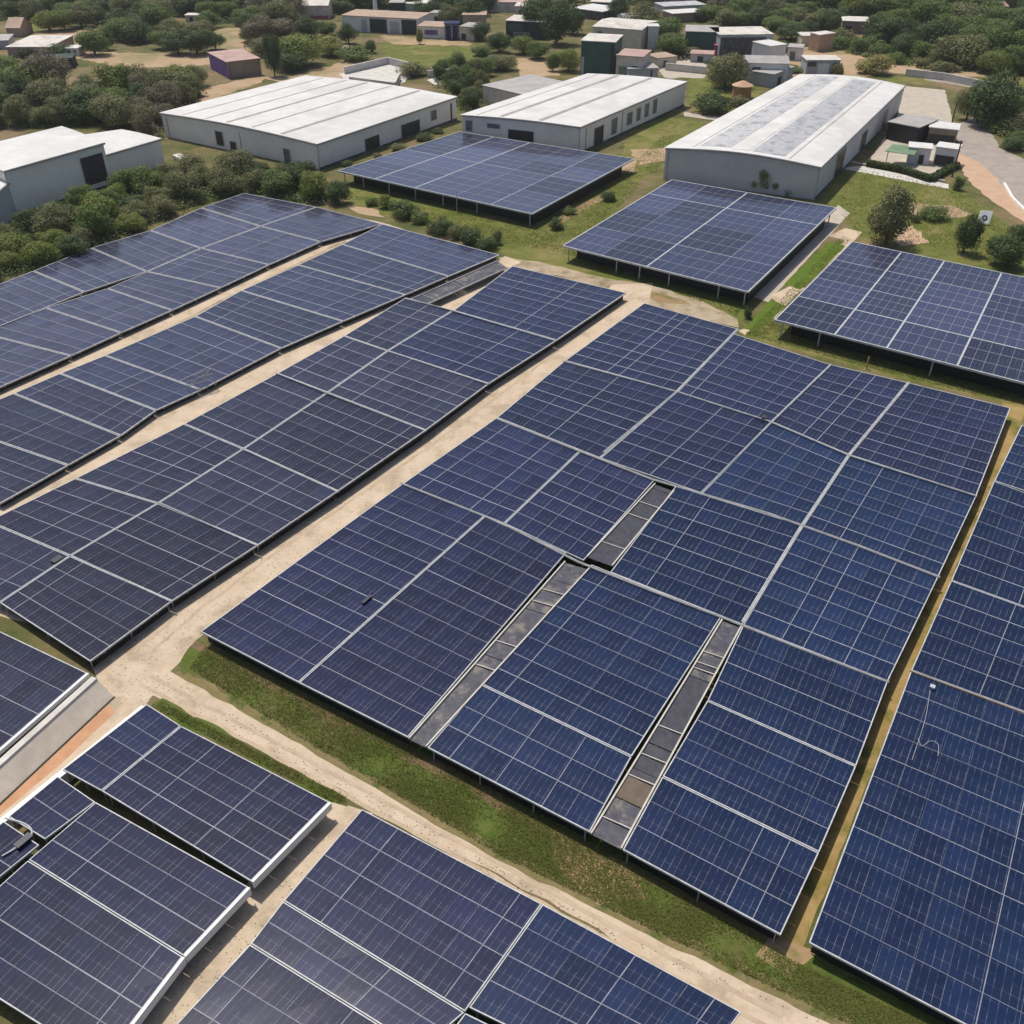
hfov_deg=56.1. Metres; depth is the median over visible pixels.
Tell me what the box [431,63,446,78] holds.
tree
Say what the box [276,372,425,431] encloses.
cable tray
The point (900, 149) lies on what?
green awning
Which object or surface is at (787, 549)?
cable tray
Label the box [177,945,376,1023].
solar table
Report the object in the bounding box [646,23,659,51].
white house
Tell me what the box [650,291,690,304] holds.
dirt patch
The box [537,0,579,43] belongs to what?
tree
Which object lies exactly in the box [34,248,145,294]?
solar table
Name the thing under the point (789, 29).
tree
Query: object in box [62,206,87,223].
tree
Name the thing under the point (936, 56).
shrub
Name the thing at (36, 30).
grass field
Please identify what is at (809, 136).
grey warehouse
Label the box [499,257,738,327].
dirt track
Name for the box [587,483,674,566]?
service walkway
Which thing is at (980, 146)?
asphalt road
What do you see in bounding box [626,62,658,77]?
grey house
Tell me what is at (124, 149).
white annex
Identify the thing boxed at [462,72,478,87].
tree
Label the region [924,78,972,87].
asphalt road
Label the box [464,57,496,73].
tree
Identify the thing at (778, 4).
tree
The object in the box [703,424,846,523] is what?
solar table
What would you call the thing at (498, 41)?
tree
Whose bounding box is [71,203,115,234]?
tree
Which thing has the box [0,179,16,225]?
blue grey shed
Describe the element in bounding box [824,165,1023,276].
lawn
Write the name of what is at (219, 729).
grass verge
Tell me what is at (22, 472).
solar table
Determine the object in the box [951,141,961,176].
yard post
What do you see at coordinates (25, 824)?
loose cable
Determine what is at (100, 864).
solar table
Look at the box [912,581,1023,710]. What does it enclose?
solar table
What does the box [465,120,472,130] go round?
window
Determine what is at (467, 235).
shrub
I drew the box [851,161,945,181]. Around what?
kerb
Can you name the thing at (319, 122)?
white warehouse
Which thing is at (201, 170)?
tree
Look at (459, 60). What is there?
tree
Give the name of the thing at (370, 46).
shrub
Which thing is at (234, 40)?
bare field
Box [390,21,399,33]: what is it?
door
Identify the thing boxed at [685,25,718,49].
green depot
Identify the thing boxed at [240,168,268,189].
tree
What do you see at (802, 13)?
tree
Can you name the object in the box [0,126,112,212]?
white hall
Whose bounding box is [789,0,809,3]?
tree
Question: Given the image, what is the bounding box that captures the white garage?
[751,39,787,55]
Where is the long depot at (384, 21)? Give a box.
[341,9,429,34]
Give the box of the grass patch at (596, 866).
[551,830,644,904]
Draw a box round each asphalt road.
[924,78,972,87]
[956,117,1023,205]
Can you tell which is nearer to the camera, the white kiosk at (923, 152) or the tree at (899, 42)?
the white kiosk at (923, 152)
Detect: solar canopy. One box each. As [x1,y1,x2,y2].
[338,132,633,225]
[562,179,835,305]
[774,241,1023,395]
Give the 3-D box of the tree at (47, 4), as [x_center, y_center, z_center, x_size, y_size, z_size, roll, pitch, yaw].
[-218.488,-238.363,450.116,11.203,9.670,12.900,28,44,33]
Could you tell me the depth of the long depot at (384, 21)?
411.81 m
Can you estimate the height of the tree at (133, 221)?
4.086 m
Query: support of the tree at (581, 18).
on the ground at (33, 636)
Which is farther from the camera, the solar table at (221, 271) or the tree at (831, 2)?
the tree at (831, 2)
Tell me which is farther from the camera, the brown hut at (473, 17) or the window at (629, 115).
the brown hut at (473, 17)
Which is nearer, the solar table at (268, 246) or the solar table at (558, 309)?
the solar table at (558, 309)
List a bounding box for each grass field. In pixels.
[25,24,45,35]
[380,44,477,66]
[877,76,934,83]
[951,81,1023,88]
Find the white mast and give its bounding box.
[373,0,377,9]
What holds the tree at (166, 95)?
on the ground at (33, 636)
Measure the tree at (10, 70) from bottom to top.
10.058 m
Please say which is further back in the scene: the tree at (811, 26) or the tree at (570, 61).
the tree at (811, 26)
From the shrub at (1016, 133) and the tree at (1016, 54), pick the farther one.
the tree at (1016, 54)
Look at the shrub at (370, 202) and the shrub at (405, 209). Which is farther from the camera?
the shrub at (370, 202)
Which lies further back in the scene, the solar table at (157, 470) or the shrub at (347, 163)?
the shrub at (347, 163)
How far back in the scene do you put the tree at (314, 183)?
229.64 m
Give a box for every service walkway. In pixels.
[408,561,589,747]
[411,260,507,303]
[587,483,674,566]
[590,619,741,849]
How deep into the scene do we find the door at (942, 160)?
253.93 m
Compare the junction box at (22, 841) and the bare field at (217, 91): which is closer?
the junction box at (22, 841)
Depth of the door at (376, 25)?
411.37 m
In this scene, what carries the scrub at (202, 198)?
on the ground at (33, 636)
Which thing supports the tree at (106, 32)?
on the ground at (33, 636)
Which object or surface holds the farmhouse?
on the ground at (33, 636)
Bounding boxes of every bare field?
[15,28,251,67]
[197,75,263,101]
[260,59,370,81]
[380,35,470,45]
[516,58,560,75]
[659,58,706,77]
[785,47,1006,77]
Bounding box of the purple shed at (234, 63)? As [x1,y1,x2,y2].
[207,48,261,78]
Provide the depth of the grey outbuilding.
306.69 m
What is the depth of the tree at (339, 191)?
227.85 m
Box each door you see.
[79,152,108,186]
[214,130,224,146]
[229,141,236,150]
[282,148,290,162]
[364,134,379,150]
[369,18,387,32]
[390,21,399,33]
[401,19,416,34]
[401,119,420,137]
[445,25,451,38]
[452,25,457,38]
[461,33,465,39]
[508,129,533,142]
[593,124,603,145]
[696,56,703,61]
[776,75,781,85]
[833,146,846,179]
[844,25,852,32]
[859,128,868,151]
[880,108,888,129]
[917,154,924,163]
[933,154,954,165]
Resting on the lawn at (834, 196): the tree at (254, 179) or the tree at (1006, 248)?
the tree at (1006, 248)
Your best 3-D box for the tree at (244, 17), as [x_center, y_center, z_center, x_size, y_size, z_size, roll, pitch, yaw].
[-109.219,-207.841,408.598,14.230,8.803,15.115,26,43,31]
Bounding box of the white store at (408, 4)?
[405,0,429,11]
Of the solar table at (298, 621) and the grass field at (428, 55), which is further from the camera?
the grass field at (428, 55)
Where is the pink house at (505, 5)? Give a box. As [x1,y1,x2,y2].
[478,0,524,11]
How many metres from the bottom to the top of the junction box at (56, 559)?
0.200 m
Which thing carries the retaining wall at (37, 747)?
on the ground at (33, 636)
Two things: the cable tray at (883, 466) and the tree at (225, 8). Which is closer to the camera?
the cable tray at (883, 466)
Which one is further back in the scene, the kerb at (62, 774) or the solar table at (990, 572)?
the solar table at (990, 572)
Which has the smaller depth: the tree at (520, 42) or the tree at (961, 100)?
the tree at (961, 100)
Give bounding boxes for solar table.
[0,271,83,326]
[0,308,120,359]
[0,338,70,390]
[0,394,119,468]
[0,442,67,506]
[0,479,156,555]
[0,527,68,609]
[0,556,170,668]
[0,632,89,754]
[0,821,39,877]
[0,861,186,1023]
[9,776,94,843]
[14,374,155,439]
[29,802,251,962]
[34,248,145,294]
[47,289,171,336]
[61,356,200,414]
[63,704,180,802]
[71,504,255,607]
[76,424,242,503]
[92,231,200,271]
[102,726,331,889]
[106,317,280,392]
[108,272,219,313]
[148,248,268,290]
[151,208,259,247]
[159,449,336,551]
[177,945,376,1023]
[185,374,325,448]
[196,291,342,351]
[201,485,483,689]
[202,193,315,225]
[202,226,319,267]
[242,265,404,324]
[244,394,424,497]
[251,902,463,1023]
[261,207,380,244]
[279,336,386,391]
[284,809,541,1017]
[299,245,447,298]
[299,517,565,744]
[328,351,487,436]
[343,224,498,279]
[345,298,451,350]
[389,311,554,389]
[404,418,578,522]
[428,686,630,840]
[454,266,625,345]
[457,1013,486,1023]
[469,904,740,1023]
[483,565,720,757]
[497,362,674,457]
[505,452,653,567]
[565,303,736,390]
[601,393,769,491]
[611,486,799,626]
[623,777,818,943]
[663,701,855,852]
[679,334,829,420]
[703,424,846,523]
[708,626,886,765]
[744,527,937,679]
[774,365,906,453]
[805,457,975,574]
[808,672,1023,1023]
[852,383,1009,494]
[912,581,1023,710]
[951,481,1023,606]
[994,425,1023,491]
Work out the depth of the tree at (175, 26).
401.43 m
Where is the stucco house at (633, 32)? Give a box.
[592,17,657,49]
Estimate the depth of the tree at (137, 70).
315.06 m
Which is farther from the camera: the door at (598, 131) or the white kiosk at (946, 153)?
the door at (598, 131)
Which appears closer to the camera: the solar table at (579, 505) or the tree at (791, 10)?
the solar table at (579, 505)
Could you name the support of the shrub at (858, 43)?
on the bare field at (848, 61)
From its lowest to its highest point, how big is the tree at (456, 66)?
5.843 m
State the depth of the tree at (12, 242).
199.19 m
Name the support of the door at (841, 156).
in the grey warehouse at (809, 136)
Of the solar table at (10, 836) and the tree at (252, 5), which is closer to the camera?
the solar table at (10, 836)
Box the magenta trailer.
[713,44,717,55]
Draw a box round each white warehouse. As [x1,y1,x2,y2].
[159,75,457,169]
[460,73,687,150]
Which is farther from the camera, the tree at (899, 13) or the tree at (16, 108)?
the tree at (899, 13)
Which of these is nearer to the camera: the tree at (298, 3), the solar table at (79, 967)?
the solar table at (79, 967)
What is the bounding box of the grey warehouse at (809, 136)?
[663,74,905,199]
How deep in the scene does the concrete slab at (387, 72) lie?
346.08 m
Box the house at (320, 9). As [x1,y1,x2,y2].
[302,0,332,18]
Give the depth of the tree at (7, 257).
194.88 m
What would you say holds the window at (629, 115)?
in the white warehouse at (586, 112)
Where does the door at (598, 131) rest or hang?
in the white warehouse at (586, 112)
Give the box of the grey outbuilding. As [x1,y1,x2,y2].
[481,74,561,104]
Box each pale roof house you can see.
[577,3,616,20]
[590,0,612,4]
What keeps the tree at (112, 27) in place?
on the ground at (33, 636)
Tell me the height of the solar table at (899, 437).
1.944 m
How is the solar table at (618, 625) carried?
on the ground at (33, 636)
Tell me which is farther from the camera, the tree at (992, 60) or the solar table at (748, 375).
the tree at (992, 60)
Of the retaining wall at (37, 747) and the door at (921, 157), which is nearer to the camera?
the retaining wall at (37, 747)
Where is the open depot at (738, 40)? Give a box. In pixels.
[709,26,773,56]
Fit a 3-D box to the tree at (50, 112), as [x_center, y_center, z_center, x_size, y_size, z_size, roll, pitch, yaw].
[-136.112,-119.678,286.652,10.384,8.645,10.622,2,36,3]
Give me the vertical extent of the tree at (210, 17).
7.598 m
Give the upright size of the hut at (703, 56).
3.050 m
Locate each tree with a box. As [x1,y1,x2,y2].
[0,0,19,3]
[0,0,21,15]
[0,55,21,69]
[0,63,25,84]
[0,74,31,99]
[0,90,10,114]
[0,93,32,124]
[0,222,23,234]
[0,231,32,255]
[0,250,25,268]
[9,208,41,233]
[10,228,34,245]
[14,61,64,83]
[17,0,44,17]
[17,240,61,263]
[18,46,72,87]
[18,47,31,56]
[21,77,67,108]
[25,201,72,234]
[27,107,46,126]
[28,200,75,219]
[30,10,59,30]
[33,228,69,249]
[35,0,56,10]
[37,96,68,124]
[48,8,76,29]
[51,1,76,9]
[53,233,90,256]
[54,0,75,4]
[55,86,101,118]
[62,83,101,97]
[62,184,96,208]
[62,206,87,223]
[67,1,95,26]
[70,73,102,89]
[70,224,94,245]
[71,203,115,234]
[73,27,111,54]
[73,98,102,123]
[76,191,118,217]
[87,188,118,206]
[88,92,132,126]
[89,87,122,106]
[90,4,108,21]
[90,62,135,90]
[91,0,109,11]
[102,29,113,49]
[103,17,131,39]
[103,86,127,101]
[105,166,137,192]
[107,0,139,10]
[107,182,127,200]
[114,212,145,232]
[116,194,143,208]
[116,199,149,217]
[117,17,156,42]
[120,63,157,88]
[121,81,155,101]
[127,12,150,27]
[127,68,154,88]
[128,86,156,107]
[129,104,157,126]
[130,97,155,112]
[131,164,168,194]
[132,111,154,134]
[138,0,177,16]
[138,2,173,28]
[142,186,174,205]
[145,29,174,46]
[145,80,184,108]
[146,67,195,96]
[147,122,157,133]
[148,194,179,214]
[149,102,173,123]
[151,17,187,33]
[155,163,183,177]
[159,32,187,53]
[161,171,202,199]
[164,63,195,86]
[169,0,197,14]
[173,151,206,176]
[176,72,206,92]
[177,28,211,53]
[179,81,197,104]
[181,64,208,85]
[182,19,216,32]
[187,163,209,186]
[193,0,215,6]
[193,9,222,25]
[194,0,218,13]
[205,164,247,194]
[207,31,226,49]
[209,148,257,181]
[211,0,239,15]
[231,0,246,9]
[231,8,249,23]
[237,12,263,28]
[238,24,256,40]
[240,161,270,175]
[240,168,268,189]
[241,0,266,8]
[241,13,278,39]
[244,4,263,9]
[245,6,264,13]
[247,36,269,55]
[259,18,297,39]
[260,0,300,24]
[261,168,297,193]
[262,32,281,75]
[269,161,288,174]
[278,32,324,63]
[278,52,306,71]
[279,0,309,16]
[286,160,315,186]
[295,16,322,37]
[298,170,327,197]
[316,35,344,55]
[319,20,337,34]
[325,179,352,203]
[332,0,352,13]
[336,22,359,43]
[348,0,370,8]
[367,0,389,6]
[410,0,425,11]
[416,29,422,41]
[421,0,434,11]
[428,0,455,10]
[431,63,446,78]
[436,58,447,68]
[437,3,461,20]
[440,67,461,80]
[447,50,466,67]
[447,78,465,95]
[448,64,461,71]
[452,0,486,18]
[459,64,477,78]
[459,86,478,98]
[459,87,478,106]
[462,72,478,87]
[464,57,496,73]
[467,21,491,39]
[467,58,486,72]
[474,79,484,98]
[475,69,490,83]
[478,0,497,10]
[484,31,511,51]
[486,53,517,69]
[510,35,533,53]
[519,0,553,20]
[526,40,550,58]
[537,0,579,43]
[545,52,559,70]
[548,0,569,7]
[556,48,580,70]
[566,2,585,33]
[606,0,630,17]
[622,0,663,23]
[654,32,688,54]
[656,16,683,35]
[695,8,706,21]
[696,4,721,19]
[704,51,753,87]
[707,0,728,5]
[715,8,738,24]
[717,5,732,10]
[726,0,756,13]
[733,11,752,24]
[747,7,777,22]
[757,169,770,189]
[758,11,777,22]
[761,16,789,29]
[765,0,790,10]
[774,7,799,19]
[776,10,791,18]
[776,22,809,39]
[782,20,800,25]
[783,7,808,21]
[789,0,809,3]
[790,1,817,13]
[798,20,819,31]
[800,11,823,26]
[808,0,825,4]
[809,8,826,13]
[815,10,841,31]
[822,0,841,6]
[824,7,848,22]
[838,0,872,16]
[862,0,904,16]
[862,14,905,43]
[865,181,917,245]
[869,11,891,25]
[886,8,915,20]
[887,27,917,41]
[890,34,919,54]
[893,0,918,16]
[900,17,920,33]
[909,0,955,25]
[912,13,961,50]
[927,33,991,68]
[928,14,968,39]
[936,0,981,8]
[945,1,991,22]
[953,211,985,252]
[954,83,977,119]
[958,24,992,39]
[964,66,1023,128]
[974,49,1010,73]
[979,0,1005,11]
[983,21,1017,51]
[984,20,1014,30]
[985,4,1011,19]
[985,17,1005,24]
[985,233,1023,267]
[988,47,1003,52]
[997,0,1021,8]
[998,44,1023,72]
[1000,6,1023,20]
[1005,8,1023,31]
[1008,29,1023,51]
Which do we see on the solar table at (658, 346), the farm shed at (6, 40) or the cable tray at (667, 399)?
the cable tray at (667, 399)
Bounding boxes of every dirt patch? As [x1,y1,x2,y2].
[346,205,382,216]
[547,190,617,231]
[622,158,636,173]
[631,148,665,164]
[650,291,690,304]
[893,225,928,245]
[910,202,970,217]
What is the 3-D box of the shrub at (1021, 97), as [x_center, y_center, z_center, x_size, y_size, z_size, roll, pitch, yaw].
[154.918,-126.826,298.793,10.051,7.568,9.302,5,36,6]
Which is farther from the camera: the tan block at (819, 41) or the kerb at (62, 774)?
the tan block at (819, 41)
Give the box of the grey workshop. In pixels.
[417,21,444,38]
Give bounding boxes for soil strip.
[164,240,345,329]
[190,640,768,939]
[755,937,814,982]
[777,394,1023,945]
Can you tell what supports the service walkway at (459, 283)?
attached to the solar table at (396, 324)
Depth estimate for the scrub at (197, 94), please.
309.56 m
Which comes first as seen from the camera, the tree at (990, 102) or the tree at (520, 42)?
the tree at (990, 102)
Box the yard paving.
[871,86,951,173]
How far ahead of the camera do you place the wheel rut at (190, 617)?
130.92 m
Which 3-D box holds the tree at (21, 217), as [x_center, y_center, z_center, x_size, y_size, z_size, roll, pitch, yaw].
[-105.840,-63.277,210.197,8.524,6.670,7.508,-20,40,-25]
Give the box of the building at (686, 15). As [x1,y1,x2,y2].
[662,8,703,21]
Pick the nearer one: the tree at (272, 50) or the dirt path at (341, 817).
the dirt path at (341, 817)
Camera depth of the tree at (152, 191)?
226.12 m
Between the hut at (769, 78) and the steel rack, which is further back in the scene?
the hut at (769, 78)
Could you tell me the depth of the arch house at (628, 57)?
332.15 m
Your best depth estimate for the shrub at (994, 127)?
281.43 m
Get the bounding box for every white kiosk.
[906,141,932,164]
[932,141,962,166]
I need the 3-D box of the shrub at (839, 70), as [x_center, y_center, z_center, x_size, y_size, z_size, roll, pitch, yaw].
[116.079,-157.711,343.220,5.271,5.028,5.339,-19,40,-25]
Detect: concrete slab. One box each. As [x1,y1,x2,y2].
[339,64,412,85]
[427,78,442,84]
[754,205,849,301]
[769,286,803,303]
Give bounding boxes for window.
[424,30,437,34]
[431,109,436,120]
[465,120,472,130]
[487,123,499,128]
[513,32,528,37]
[611,117,617,134]
[626,111,632,125]
[636,107,641,120]
[644,102,649,117]
[652,98,657,113]
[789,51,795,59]
[807,61,816,66]
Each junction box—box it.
[13,832,32,848]
[50,555,63,563]
[362,594,372,603]
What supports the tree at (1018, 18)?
on the ground at (33, 636)
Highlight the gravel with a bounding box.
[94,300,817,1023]
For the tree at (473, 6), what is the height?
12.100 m
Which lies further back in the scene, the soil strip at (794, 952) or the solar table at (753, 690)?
the solar table at (753, 690)
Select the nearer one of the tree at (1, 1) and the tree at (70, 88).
the tree at (70, 88)
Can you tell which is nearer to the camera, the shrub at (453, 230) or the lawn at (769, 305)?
the lawn at (769, 305)
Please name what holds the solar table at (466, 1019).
on the ground at (33, 636)
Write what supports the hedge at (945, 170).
on the ground at (33, 636)
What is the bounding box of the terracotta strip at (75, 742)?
[0,705,115,813]
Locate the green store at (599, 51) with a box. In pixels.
[580,33,622,75]
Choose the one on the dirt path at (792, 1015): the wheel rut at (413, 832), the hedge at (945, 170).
the wheel rut at (413, 832)
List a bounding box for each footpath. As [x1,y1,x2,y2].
[684,112,719,119]
[739,228,861,334]
[845,166,948,188]
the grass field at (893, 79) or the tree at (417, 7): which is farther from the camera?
the tree at (417, 7)
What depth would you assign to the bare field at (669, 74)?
347.48 m
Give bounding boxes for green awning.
[885,144,917,165]
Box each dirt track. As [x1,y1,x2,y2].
[116,256,520,457]
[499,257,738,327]
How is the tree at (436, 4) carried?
on the ground at (33, 636)
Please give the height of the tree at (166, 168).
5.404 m
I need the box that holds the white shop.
[743,55,789,82]
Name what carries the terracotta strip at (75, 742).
on the dirt road at (162, 661)
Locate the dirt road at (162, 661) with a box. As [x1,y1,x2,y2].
[0,283,652,817]
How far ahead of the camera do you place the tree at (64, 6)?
433.87 m
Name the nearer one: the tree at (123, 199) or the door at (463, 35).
the tree at (123, 199)
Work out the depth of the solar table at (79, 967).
75.79 m
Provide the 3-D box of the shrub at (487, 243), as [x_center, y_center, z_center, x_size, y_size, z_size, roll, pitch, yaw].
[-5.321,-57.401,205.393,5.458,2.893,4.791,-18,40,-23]
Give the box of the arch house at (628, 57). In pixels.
[615,48,651,74]
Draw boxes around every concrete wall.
[344,57,406,73]
[349,73,400,85]
[427,69,448,77]
[665,63,706,73]
[905,69,991,85]
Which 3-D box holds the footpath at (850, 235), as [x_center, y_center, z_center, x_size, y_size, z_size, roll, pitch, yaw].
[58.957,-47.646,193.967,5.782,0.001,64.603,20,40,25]
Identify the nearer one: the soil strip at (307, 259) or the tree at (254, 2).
the soil strip at (307, 259)
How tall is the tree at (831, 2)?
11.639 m
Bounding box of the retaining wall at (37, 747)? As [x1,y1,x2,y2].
[0,676,114,804]
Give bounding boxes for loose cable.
[2,817,32,856]
[912,692,929,758]
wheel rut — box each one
[132,291,626,652]
[139,683,766,1023]
[145,293,633,656]
[149,674,783,1017]
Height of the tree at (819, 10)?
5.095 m
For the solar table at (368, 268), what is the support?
on the dirt yard at (173, 415)
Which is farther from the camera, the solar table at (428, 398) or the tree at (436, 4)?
the tree at (436, 4)
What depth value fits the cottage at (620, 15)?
422.69 m
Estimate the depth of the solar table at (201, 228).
213.71 m
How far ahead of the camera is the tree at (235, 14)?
424.43 m
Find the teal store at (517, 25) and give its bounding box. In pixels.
[505,15,547,39]
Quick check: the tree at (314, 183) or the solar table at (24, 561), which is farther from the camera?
the tree at (314, 183)
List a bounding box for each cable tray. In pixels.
[71,555,172,602]
[159,502,258,546]
[244,449,337,492]
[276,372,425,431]
[344,336,487,384]
[400,482,888,682]
[407,298,555,341]
[496,417,939,577]
[563,360,976,496]
[603,328,738,452]
[701,363,832,492]
[741,381,909,622]
[909,669,1023,712]
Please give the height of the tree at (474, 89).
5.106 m
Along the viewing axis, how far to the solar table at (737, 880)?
83.52 m
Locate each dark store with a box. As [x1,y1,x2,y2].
[388,0,405,10]
[885,113,938,143]
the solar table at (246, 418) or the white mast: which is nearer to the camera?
the solar table at (246, 418)
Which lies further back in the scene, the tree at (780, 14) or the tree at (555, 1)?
the tree at (555, 1)
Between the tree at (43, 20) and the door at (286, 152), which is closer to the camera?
the door at (286, 152)
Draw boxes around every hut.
[184,13,200,21]
[336,45,350,57]
[429,10,456,20]
[462,11,486,23]
[650,52,677,67]
[690,50,714,62]
[731,81,752,98]
[751,66,794,87]
[787,43,804,60]
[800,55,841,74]
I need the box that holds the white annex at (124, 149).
[86,129,164,182]
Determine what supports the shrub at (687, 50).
on the ground at (33, 636)
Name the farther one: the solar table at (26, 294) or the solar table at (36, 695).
the solar table at (26, 294)
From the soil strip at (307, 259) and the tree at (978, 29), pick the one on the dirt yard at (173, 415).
the soil strip at (307, 259)
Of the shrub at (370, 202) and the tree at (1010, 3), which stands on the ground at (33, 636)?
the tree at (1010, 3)
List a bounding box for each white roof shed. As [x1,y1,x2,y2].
[840,16,869,33]
[926,121,960,143]
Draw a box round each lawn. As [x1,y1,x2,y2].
[344,118,746,325]
[620,118,704,175]
[687,76,760,114]
[743,239,1011,402]
[744,300,784,331]
[785,242,844,289]
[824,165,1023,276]
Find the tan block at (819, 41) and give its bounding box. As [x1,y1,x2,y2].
[808,31,835,51]
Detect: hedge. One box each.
[865,159,932,181]
[927,162,960,181]
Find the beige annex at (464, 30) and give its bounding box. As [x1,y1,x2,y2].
[459,22,478,40]
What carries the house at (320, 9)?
on the ground at (33, 636)
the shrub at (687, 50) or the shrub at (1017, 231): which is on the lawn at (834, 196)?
the shrub at (1017, 231)
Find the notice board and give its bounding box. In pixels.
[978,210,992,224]
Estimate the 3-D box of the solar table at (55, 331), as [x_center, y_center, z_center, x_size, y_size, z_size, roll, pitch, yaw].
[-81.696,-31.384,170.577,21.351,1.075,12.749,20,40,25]
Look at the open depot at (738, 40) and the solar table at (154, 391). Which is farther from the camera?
the open depot at (738, 40)
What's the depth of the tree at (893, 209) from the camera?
202.71 m
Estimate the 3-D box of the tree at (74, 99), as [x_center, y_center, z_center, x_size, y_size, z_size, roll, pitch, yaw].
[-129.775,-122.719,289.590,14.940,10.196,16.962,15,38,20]
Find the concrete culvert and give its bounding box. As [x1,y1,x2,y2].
[172,153,183,160]
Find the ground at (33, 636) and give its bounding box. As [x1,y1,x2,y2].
[0,0,1023,1023]
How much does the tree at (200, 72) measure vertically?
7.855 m
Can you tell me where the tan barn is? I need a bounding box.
[5,17,32,36]
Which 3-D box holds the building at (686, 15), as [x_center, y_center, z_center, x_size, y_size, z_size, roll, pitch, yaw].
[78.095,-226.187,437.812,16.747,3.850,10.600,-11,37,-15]
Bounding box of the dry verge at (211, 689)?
[171,665,859,1023]
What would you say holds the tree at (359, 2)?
on the ground at (33, 636)
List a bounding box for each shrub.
[42,43,73,53]
[333,45,373,60]
[339,159,352,166]
[363,39,376,53]
[365,197,377,206]
[373,152,381,157]
[375,194,392,207]
[386,199,419,219]
[390,143,408,150]
[395,61,430,76]
[410,209,429,224]
[415,131,434,140]
[425,215,455,235]
[430,127,443,133]
[446,224,464,239]
[459,225,483,245]
[470,45,492,55]
[474,236,499,250]
[490,230,501,244]
[548,216,564,230]
[561,205,576,215]
[600,191,616,201]
[654,49,671,53]
[680,46,699,55]
[689,89,739,114]
[730,96,750,106]
[743,306,751,317]
[789,64,803,72]
[830,63,843,74]
[832,27,858,44]
[832,36,851,49]
[842,36,867,47]
[849,37,871,53]
[854,54,895,74]
[866,31,887,45]
[868,39,892,53]
[889,43,913,55]
[889,51,908,63]
[908,40,938,59]
[910,214,921,222]
[913,57,932,66]
[917,205,951,221]
[926,47,948,62]
[929,60,951,71]
[944,62,962,71]
[952,176,965,190]
[981,74,1002,82]
[985,119,1010,133]
[991,80,1013,91]
[996,115,1023,132]
[1000,136,1023,150]
[1005,223,1023,242]
[1007,130,1023,141]
[1010,84,1023,95]
[1012,94,1023,111]
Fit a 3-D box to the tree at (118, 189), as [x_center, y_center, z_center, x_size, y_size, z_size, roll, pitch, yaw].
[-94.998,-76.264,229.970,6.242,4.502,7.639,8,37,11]
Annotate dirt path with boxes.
[142,802,372,1023]
[152,671,828,1023]
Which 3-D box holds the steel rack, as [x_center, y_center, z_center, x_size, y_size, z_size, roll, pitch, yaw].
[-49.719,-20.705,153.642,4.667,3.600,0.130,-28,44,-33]
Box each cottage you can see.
[63,45,84,55]
[514,2,525,14]
[617,13,637,18]
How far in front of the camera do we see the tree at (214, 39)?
379.51 m
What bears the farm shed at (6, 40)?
on the ground at (33, 636)
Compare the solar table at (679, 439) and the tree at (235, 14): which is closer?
the solar table at (679, 439)
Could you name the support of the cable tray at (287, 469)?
on the solar table at (260, 502)
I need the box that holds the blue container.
[444,21,459,39]
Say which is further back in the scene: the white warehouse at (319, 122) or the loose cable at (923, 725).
the white warehouse at (319, 122)
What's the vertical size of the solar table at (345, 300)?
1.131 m
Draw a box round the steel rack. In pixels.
[185,369,215,392]
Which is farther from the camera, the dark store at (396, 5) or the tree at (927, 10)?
the dark store at (396, 5)
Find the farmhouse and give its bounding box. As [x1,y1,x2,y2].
[5,35,74,56]
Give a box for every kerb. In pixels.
[0,705,143,827]
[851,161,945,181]
[1003,183,1023,210]
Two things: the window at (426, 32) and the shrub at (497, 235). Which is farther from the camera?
the window at (426, 32)
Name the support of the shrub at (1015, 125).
on the ground at (33, 636)
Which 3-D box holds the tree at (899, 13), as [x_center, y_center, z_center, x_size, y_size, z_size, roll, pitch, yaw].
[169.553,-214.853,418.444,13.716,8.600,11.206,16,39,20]
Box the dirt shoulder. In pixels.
[957,153,1023,220]
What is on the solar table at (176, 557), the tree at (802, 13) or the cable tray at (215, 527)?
the cable tray at (215, 527)
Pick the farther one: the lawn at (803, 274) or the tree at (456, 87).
the tree at (456, 87)
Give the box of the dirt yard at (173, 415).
[0,219,508,622]
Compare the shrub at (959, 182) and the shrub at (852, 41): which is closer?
the shrub at (959, 182)
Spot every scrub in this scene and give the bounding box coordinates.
[0,0,785,137]
[0,0,1023,279]
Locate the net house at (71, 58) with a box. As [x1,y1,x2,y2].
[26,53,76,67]
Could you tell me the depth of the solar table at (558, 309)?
179.76 m
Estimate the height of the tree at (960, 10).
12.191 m
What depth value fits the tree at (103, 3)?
448.87 m
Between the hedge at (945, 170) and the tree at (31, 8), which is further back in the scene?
the tree at (31, 8)
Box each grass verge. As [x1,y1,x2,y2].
[152,698,349,805]
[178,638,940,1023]
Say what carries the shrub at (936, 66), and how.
on the bare field at (848, 61)
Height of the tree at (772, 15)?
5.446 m
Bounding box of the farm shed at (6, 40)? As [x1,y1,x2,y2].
[0,34,14,48]
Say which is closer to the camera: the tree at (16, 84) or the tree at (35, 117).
the tree at (35, 117)
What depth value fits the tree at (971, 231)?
200.51 m
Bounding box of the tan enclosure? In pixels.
[796,32,810,45]

